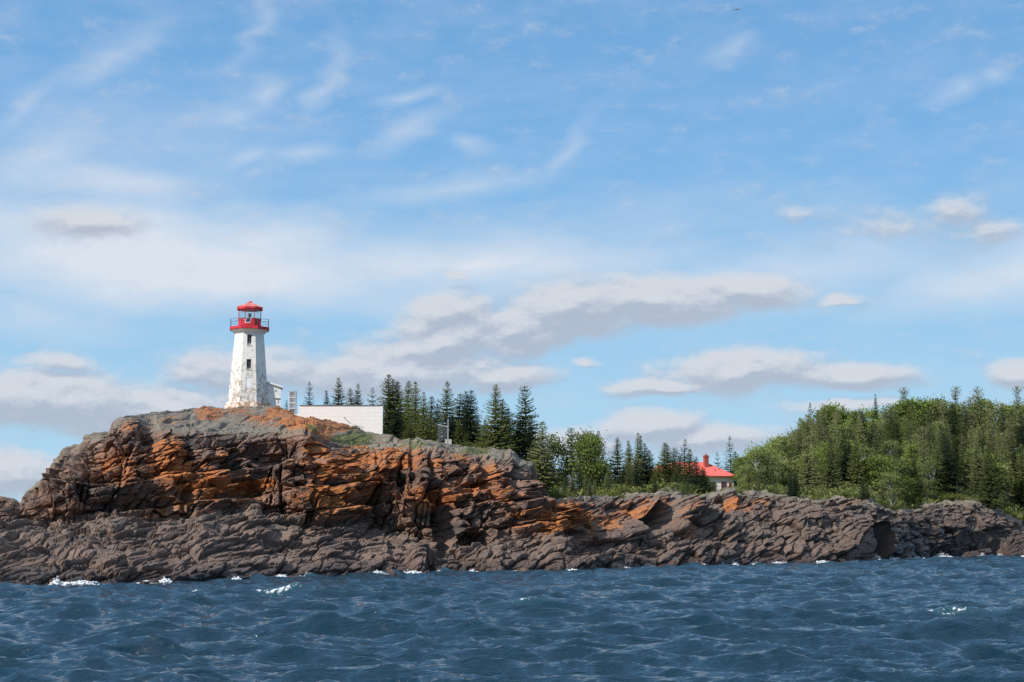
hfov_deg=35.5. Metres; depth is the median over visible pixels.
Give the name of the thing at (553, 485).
spruce
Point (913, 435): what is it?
old spruce
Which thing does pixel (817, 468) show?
old spruce
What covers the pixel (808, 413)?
spruce
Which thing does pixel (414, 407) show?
spruce
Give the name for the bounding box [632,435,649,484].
spruce
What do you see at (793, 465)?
birch tree
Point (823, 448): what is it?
broadleaf tree
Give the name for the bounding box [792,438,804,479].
spruce
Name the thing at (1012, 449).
old spruce
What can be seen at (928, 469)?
birch tree
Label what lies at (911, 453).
broadleaf tree
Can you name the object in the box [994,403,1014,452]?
old spruce
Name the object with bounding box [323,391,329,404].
spruce
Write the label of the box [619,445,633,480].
spruce
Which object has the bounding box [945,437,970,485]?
spruce
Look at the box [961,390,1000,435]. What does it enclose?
broadleaf tree
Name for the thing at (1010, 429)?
old spruce
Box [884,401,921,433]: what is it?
broadleaf tree
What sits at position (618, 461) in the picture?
spruce
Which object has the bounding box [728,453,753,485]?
broadleaf tree
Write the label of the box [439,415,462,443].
spruce
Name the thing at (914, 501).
shrub
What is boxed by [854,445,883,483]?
birch tree
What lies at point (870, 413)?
broadleaf tree
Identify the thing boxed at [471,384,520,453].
spruce
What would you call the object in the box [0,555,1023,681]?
sea
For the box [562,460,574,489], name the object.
spruce
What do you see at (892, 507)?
shrub
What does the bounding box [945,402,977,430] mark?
broadleaf tree
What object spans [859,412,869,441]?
spruce
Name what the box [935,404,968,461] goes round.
spruce
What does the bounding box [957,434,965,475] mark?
old spruce
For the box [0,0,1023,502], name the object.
sky
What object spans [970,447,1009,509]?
spruce
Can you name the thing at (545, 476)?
old spruce
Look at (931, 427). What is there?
old spruce
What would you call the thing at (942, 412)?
old spruce
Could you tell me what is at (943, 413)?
broadleaf tree
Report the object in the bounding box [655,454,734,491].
red roofed house
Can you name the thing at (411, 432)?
spruce
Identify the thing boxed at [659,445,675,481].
spruce
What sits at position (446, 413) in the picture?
spruce
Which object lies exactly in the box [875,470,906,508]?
birch tree
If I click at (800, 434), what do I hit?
old spruce
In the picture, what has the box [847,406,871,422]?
broadleaf tree
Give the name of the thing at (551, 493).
shrub
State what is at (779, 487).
undergrowth
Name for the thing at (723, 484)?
window
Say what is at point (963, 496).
juniper shrub
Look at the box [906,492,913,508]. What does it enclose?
spruce
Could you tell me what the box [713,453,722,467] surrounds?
spruce
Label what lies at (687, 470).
spruce
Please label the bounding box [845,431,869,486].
spruce
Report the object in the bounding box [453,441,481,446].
juniper shrub
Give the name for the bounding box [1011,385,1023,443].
old spruce
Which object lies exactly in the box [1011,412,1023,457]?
spruce
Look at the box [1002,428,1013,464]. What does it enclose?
old spruce
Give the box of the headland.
[0,405,1023,584]
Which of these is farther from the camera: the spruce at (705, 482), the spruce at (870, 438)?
the spruce at (870, 438)
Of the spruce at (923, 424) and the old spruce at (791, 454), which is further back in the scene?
the spruce at (923, 424)
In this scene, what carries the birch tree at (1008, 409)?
on the headland
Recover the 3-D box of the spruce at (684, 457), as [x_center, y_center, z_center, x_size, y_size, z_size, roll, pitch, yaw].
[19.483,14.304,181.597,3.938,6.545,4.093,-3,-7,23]
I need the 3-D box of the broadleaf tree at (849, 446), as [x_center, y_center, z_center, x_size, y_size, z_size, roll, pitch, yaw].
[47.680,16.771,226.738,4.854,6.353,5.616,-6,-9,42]
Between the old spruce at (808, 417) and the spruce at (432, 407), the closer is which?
the spruce at (432, 407)
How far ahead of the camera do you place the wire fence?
167.78 m
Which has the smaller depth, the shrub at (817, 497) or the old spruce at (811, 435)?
the shrub at (817, 497)
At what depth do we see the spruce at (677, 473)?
183.55 m
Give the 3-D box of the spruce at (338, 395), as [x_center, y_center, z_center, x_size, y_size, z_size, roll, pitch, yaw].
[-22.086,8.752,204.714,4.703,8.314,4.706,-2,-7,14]
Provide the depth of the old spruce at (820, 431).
230.26 m
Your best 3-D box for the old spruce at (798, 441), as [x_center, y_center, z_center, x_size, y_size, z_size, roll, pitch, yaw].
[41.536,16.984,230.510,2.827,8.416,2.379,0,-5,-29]
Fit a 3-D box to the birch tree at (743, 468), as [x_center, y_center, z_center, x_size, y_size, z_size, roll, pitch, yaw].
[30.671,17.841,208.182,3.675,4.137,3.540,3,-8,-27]
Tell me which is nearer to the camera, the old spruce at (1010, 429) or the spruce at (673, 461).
the spruce at (673, 461)
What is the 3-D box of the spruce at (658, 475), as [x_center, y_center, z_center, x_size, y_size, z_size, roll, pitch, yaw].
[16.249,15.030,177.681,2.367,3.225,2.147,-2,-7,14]
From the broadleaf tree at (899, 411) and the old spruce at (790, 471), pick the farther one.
the broadleaf tree at (899, 411)
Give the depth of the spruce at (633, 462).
182.50 m
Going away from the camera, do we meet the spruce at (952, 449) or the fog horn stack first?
the fog horn stack
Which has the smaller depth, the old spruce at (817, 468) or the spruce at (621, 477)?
the spruce at (621, 477)
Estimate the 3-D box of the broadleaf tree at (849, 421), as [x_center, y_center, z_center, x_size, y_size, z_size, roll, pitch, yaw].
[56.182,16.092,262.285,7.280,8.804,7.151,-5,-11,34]
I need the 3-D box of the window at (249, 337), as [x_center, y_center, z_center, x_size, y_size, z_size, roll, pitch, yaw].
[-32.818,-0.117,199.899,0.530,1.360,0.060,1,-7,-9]
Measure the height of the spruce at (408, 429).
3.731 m
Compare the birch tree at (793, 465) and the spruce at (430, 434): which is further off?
the birch tree at (793, 465)
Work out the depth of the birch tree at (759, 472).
206.87 m
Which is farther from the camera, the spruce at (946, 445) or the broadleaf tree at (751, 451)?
the spruce at (946, 445)
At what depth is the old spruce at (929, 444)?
237.84 m
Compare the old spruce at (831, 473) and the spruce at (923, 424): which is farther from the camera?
the spruce at (923, 424)
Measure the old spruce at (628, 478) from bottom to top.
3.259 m
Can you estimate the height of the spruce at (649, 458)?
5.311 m
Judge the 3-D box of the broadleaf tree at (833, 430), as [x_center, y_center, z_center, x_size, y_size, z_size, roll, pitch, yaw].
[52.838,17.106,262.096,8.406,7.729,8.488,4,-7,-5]
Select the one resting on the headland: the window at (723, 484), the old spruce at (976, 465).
the old spruce at (976, 465)
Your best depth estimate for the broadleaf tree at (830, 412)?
286.87 m
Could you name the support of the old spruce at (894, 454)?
on the headland
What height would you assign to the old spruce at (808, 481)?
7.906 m
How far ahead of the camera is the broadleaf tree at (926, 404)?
286.73 m
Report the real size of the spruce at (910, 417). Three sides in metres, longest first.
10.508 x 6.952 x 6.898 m
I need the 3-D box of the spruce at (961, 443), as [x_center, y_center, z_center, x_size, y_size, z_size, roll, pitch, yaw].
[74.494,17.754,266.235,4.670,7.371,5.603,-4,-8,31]
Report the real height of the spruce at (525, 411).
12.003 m
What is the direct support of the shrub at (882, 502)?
on the headland
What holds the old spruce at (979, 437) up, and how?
on the headland
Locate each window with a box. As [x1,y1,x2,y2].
[247,335,251,342]
[247,359,250,367]
[721,482,726,488]
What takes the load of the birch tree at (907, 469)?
on the headland
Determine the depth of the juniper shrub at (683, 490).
169.95 m
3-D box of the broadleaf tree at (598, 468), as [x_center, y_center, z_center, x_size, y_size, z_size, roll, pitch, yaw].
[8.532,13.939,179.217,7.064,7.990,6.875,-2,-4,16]
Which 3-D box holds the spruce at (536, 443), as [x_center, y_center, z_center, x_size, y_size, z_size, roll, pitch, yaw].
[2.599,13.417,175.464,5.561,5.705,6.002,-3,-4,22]
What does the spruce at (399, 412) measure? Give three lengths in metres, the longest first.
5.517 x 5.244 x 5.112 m
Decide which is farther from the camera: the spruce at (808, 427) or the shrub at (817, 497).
the spruce at (808, 427)
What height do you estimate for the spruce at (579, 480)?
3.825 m
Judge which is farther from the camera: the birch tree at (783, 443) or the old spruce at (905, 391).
the old spruce at (905, 391)
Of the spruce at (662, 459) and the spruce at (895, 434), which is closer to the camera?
the spruce at (662, 459)
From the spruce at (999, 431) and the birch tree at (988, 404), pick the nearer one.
the spruce at (999, 431)
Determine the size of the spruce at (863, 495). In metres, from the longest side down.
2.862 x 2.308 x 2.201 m
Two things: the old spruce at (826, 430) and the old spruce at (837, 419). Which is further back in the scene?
the old spruce at (837, 419)
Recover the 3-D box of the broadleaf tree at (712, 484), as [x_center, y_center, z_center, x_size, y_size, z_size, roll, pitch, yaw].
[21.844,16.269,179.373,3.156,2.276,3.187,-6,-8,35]
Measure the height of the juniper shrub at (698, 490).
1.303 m
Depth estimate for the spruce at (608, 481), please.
174.19 m
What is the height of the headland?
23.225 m
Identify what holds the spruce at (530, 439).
on the headland
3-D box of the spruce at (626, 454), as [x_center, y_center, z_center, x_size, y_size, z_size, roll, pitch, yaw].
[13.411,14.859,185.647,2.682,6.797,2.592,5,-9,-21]
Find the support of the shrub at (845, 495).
on the headland
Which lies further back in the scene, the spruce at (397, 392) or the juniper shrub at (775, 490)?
the spruce at (397, 392)
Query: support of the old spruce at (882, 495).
on the headland
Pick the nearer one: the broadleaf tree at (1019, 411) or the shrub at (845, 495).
the shrub at (845, 495)
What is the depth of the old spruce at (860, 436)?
235.31 m
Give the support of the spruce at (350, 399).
on the headland
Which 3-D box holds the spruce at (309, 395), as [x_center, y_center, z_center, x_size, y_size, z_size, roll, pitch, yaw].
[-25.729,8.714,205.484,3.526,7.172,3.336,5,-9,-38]
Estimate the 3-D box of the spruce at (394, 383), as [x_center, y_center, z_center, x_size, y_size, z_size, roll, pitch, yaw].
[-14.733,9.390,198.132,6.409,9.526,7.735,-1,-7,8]
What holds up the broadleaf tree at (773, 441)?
on the headland
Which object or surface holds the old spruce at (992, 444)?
on the headland
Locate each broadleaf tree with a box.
[555,430,616,489]
[706,477,718,490]
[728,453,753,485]
[737,439,785,484]
[750,444,783,483]
[761,435,791,484]
[794,445,827,480]
[806,402,851,431]
[811,440,840,476]
[814,400,851,429]
[816,422,850,438]
[832,416,868,440]
[835,437,861,463]
[838,407,858,423]
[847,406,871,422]
[847,460,882,482]
[859,404,887,426]
[860,450,905,491]
[865,418,899,435]
[876,398,926,425]
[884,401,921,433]
[886,441,919,462]
[891,475,917,503]
[895,390,939,434]
[897,424,917,443]
[897,436,935,485]
[912,396,938,432]
[922,398,959,427]
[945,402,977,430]
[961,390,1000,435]
[979,449,1014,490]
[1004,399,1023,435]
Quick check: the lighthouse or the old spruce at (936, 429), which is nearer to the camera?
the lighthouse
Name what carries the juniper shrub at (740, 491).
on the headland
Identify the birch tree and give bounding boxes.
[543,432,574,486]
[565,426,609,484]
[735,462,757,484]
[737,456,764,484]
[745,451,782,484]
[757,447,785,484]
[765,434,798,473]
[772,459,802,487]
[777,458,804,484]
[832,422,866,453]
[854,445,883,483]
[862,425,892,453]
[874,438,907,472]
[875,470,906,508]
[889,457,919,487]
[918,396,970,444]
[918,457,942,499]
[930,421,948,445]
[946,445,990,489]
[965,426,989,449]
[974,398,1012,443]
[994,402,1023,442]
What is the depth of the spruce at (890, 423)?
256.39 m
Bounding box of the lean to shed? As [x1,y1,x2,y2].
[266,381,282,406]
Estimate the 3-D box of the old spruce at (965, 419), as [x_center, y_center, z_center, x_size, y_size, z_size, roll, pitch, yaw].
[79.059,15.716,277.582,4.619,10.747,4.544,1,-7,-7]
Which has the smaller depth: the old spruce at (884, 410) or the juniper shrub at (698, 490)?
the juniper shrub at (698, 490)
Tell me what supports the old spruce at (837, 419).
on the headland
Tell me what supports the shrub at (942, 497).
on the headland
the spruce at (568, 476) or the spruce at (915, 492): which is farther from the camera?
the spruce at (915, 492)
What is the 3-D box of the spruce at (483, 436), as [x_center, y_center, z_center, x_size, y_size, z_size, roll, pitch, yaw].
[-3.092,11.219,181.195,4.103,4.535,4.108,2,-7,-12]
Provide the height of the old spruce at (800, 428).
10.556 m
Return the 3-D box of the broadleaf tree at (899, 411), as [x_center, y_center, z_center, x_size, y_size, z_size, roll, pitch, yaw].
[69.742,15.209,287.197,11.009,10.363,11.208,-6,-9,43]
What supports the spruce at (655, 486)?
on the headland
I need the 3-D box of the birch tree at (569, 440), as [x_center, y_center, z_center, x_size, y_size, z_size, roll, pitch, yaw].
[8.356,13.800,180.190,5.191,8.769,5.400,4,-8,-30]
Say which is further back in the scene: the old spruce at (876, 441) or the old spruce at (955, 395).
the old spruce at (955, 395)
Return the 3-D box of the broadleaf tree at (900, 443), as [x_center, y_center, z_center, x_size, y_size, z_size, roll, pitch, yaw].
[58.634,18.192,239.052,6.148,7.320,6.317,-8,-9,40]
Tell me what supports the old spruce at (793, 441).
on the headland
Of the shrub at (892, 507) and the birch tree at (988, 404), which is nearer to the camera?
the shrub at (892, 507)
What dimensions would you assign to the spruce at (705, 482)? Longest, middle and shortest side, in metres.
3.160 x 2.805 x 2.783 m
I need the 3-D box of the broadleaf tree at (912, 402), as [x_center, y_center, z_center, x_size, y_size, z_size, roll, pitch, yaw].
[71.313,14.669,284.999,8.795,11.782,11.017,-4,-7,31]
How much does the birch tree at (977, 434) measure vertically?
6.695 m
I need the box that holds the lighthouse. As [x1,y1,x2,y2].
[224,301,270,408]
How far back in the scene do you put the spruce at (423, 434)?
180.00 m
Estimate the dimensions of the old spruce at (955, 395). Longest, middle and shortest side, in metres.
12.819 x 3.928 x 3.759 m
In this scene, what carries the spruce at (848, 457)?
on the headland
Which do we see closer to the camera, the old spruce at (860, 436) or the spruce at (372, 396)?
the spruce at (372, 396)
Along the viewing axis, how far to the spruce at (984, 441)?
259.15 m
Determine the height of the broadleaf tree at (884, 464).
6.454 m
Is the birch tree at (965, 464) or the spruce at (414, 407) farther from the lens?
the birch tree at (965, 464)
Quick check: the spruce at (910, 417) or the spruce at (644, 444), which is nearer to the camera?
the spruce at (644, 444)
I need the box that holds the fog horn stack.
[289,391,296,413]
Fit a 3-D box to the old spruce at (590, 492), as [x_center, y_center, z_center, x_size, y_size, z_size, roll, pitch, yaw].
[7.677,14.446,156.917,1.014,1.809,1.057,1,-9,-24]
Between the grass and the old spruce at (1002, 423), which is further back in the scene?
the old spruce at (1002, 423)
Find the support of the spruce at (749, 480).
on the headland
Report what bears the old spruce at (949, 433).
on the headland
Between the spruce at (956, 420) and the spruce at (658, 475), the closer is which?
the spruce at (658, 475)
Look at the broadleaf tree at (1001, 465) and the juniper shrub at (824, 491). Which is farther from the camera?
the broadleaf tree at (1001, 465)
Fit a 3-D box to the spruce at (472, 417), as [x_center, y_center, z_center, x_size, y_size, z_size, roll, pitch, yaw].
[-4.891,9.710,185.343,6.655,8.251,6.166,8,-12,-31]
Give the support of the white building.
on the headland
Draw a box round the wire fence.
[437,419,448,440]
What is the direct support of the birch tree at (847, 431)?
on the headland
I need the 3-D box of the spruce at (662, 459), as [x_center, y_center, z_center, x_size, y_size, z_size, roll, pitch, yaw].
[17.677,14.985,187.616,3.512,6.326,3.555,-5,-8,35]
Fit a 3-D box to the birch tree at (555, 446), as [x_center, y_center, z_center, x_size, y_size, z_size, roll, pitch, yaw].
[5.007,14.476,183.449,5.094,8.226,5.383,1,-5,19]
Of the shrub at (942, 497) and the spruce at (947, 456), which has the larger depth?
the spruce at (947, 456)
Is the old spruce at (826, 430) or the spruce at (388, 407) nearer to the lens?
the spruce at (388, 407)
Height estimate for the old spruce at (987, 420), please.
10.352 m
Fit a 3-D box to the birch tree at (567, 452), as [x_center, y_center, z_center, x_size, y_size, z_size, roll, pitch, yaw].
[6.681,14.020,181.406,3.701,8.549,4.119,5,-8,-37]
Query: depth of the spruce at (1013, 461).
255.01 m
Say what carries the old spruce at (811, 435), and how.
on the headland
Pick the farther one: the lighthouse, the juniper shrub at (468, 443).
the lighthouse
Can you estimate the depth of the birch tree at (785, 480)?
210.62 m
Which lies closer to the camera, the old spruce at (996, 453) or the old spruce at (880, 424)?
the old spruce at (996, 453)
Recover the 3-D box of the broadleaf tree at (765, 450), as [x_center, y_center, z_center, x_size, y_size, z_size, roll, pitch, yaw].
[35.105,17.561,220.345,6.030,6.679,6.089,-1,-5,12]
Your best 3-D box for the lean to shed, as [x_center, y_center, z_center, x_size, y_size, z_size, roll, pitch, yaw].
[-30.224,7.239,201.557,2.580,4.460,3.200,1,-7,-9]
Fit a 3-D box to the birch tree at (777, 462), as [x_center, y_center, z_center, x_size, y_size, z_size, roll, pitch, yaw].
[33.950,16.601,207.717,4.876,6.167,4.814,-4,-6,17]
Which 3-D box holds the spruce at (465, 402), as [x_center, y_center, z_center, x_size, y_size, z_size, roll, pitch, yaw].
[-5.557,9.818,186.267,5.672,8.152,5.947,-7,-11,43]
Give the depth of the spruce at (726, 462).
289.31 m
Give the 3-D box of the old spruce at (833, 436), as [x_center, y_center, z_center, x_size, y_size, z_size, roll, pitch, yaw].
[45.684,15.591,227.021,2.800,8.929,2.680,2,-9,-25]
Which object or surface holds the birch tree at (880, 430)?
on the headland
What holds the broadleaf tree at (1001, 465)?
on the headland
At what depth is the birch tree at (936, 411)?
284.40 m
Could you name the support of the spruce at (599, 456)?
on the headland
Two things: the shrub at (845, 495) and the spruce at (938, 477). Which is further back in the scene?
the spruce at (938, 477)
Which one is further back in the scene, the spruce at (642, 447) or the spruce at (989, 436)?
the spruce at (989, 436)
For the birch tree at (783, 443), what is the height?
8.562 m
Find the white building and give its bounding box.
[299,405,382,433]
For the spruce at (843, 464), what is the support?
on the headland
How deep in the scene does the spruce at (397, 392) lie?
196.86 m
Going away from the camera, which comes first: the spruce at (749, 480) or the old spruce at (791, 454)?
the spruce at (749, 480)
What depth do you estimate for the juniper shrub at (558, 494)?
153.18 m
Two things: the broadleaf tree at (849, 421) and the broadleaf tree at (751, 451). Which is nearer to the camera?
the broadleaf tree at (751, 451)
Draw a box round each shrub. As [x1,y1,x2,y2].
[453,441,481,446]
[548,481,571,497]
[553,490,570,497]
[595,481,630,497]
[613,484,630,492]
[668,479,697,494]
[688,483,705,492]
[734,486,745,494]
[739,482,753,490]
[766,485,781,493]
[809,484,831,494]
[810,494,821,499]
[837,489,854,497]
[877,498,890,505]
[887,504,900,509]
[905,494,924,504]
[932,488,954,499]
[946,493,969,499]
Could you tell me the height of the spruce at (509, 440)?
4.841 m
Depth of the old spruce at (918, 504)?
212.59 m
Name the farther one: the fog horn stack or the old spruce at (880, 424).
the old spruce at (880, 424)
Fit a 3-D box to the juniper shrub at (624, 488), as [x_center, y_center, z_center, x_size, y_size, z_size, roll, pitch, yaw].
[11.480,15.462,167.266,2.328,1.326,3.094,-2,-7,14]
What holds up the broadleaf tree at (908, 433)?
on the headland
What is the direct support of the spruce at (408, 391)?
on the headland
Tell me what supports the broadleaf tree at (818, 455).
on the headland
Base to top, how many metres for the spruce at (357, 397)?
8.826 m
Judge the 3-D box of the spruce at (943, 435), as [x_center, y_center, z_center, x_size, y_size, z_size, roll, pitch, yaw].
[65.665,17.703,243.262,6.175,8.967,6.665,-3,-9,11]
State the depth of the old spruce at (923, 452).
226.62 m
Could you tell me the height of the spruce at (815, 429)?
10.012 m
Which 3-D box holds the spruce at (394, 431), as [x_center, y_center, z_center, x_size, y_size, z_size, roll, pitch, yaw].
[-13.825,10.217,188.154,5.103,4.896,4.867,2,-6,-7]
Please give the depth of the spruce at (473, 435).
184.03 m
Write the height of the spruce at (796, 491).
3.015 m
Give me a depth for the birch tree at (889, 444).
232.21 m
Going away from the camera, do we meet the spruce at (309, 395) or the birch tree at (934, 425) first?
the spruce at (309, 395)
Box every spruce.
[303,381,315,404]
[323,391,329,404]
[330,377,347,404]
[346,389,356,404]
[351,383,362,404]
[366,388,377,404]
[376,374,406,433]
[383,380,404,428]
[383,407,405,439]
[385,381,403,432]
[387,380,421,428]
[392,408,407,434]
[401,380,426,438]
[401,411,422,439]
[401,418,415,438]
[409,393,437,441]
[417,418,444,442]
[424,397,441,439]
[429,403,446,436]
[431,381,462,441]
[439,393,464,432]
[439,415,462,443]
[443,390,488,442]
[449,420,470,444]
[453,391,480,440]
[465,418,483,444]
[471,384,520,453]
[475,421,491,446]
[491,399,524,459]
[491,408,527,457]
[498,423,523,456]
[511,386,544,455]
[513,412,529,452]
[515,415,559,475]
[520,438,557,480]
[526,421,561,493]
[536,449,565,495]
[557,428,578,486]
[560,478,568,496]
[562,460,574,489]
[566,471,579,495]
[574,466,587,491]
[580,474,592,491]
[586,480,594,495]
[592,431,608,489]
[592,479,596,494]
[598,470,614,489]
[600,438,634,487]
[615,465,628,485]
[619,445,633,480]
[620,441,631,473]
[623,465,634,488]
[627,432,647,484]
[630,467,644,487]
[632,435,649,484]
[636,443,655,475]
[640,450,667,484]
[650,476,660,492]
[651,462,667,483]
[655,442,672,482]
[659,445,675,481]
[663,448,682,478]
[665,455,685,483]
[670,439,695,484]
[676,449,698,485]
[684,457,707,491]
[699,468,714,493]
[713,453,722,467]
[721,436,740,486]
[726,451,741,487]
[742,468,756,486]
[784,477,792,496]
[786,437,796,459]
[786,458,798,485]
[787,473,803,497]
[790,431,797,457]
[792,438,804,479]
[793,418,806,444]
[793,430,803,465]
[794,433,820,488]
[796,425,804,454]
[802,414,815,444]
[803,419,816,471]
[804,402,815,428]
[805,419,816,450]
[810,449,822,484]
[813,411,826,464]
[813,413,822,445]
[817,414,829,470]
[817,433,842,488]
[828,420,839,466]
[833,409,841,426]
[834,432,860,484]
[837,438,854,482]
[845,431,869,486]
[850,413,865,441]
[854,478,871,500]
[855,418,867,454]
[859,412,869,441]
[863,421,882,453]
[872,394,880,423]
[872,430,886,458]
[876,484,888,504]
[877,419,886,452]
[880,408,889,430]
[880,416,906,457]
[881,409,901,455]
[886,446,902,491]
[889,409,898,430]
[896,416,905,444]
[899,387,908,406]
[902,406,920,441]
[904,456,929,497]
[905,420,915,451]
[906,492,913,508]
[910,433,921,455]
[914,497,920,508]
[915,414,932,456]
[915,426,929,496]
[920,423,933,483]
[921,411,941,447]
[927,445,953,493]
[929,436,943,479]
[931,428,964,473]
[933,428,941,446]
[935,401,951,434]
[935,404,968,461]
[939,436,964,493]
[941,431,955,465]
[945,424,953,452]
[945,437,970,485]
[947,385,961,432]
[947,404,964,444]
[955,428,966,453]
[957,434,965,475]
[958,401,974,447]
[961,396,975,437]
[964,426,980,472]
[965,436,992,492]
[970,387,987,431]
[970,425,986,459]
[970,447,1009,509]
[980,428,987,466]
[983,408,999,455]
[985,431,995,453]
[987,423,997,453]
[990,430,1017,489]
[991,448,1012,499]
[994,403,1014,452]
[997,432,1013,498]
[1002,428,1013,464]
[1004,431,1018,471]
[1005,444,1023,505]
[1007,421,1014,450]
[1010,450,1018,489]
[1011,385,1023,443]
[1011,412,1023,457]
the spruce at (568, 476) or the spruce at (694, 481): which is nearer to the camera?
the spruce at (694, 481)
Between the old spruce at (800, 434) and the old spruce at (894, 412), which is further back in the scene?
the old spruce at (894, 412)
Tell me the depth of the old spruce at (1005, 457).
245.28 m
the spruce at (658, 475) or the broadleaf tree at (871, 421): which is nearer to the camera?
the spruce at (658, 475)
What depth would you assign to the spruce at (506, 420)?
181.85 m
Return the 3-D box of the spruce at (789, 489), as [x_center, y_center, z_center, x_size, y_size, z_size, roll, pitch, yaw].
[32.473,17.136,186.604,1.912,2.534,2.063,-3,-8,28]
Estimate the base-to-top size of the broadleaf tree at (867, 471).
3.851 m
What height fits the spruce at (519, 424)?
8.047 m
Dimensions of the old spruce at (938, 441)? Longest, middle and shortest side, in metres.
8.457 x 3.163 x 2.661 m
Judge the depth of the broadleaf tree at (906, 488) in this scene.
213.29 m
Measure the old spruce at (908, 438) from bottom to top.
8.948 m
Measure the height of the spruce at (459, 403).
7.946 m
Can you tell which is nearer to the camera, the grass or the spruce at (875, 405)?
the grass
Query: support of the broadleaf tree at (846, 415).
on the headland
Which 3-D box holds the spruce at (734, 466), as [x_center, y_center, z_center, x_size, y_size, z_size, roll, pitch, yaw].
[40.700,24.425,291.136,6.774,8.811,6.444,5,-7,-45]
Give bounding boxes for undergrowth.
[549,466,1023,517]
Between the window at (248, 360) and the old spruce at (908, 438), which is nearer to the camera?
the window at (248, 360)
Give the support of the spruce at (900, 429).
on the headland
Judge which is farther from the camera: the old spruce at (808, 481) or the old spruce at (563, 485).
the old spruce at (808, 481)
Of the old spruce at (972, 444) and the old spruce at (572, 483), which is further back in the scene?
the old spruce at (972, 444)
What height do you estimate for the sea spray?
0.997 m
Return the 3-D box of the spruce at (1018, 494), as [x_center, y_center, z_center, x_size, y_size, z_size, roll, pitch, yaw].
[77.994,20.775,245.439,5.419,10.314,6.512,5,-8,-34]
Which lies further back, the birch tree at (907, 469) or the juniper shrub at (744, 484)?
the birch tree at (907, 469)
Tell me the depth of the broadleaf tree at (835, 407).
291.37 m
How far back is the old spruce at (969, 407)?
284.97 m
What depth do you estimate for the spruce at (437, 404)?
190.26 m
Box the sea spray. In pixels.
[49,552,1003,584]
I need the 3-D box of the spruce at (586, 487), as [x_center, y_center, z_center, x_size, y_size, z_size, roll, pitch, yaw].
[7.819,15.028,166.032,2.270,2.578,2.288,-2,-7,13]
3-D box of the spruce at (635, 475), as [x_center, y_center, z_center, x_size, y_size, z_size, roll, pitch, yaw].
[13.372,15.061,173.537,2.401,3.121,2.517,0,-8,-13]
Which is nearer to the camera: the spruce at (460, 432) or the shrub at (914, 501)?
the spruce at (460, 432)
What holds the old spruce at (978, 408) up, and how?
on the headland
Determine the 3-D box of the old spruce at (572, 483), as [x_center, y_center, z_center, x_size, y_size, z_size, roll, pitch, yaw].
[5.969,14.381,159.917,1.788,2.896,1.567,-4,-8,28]
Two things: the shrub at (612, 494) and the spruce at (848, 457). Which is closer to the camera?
the shrub at (612, 494)
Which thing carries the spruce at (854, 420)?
on the headland
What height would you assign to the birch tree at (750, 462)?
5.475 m
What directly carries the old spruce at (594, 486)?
on the headland
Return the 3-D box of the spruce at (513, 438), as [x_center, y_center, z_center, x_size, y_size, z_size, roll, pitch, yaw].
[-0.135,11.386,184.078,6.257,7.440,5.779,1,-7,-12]
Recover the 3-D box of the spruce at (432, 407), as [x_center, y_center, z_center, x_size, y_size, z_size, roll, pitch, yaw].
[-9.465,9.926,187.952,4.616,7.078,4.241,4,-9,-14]
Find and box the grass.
[306,424,511,455]

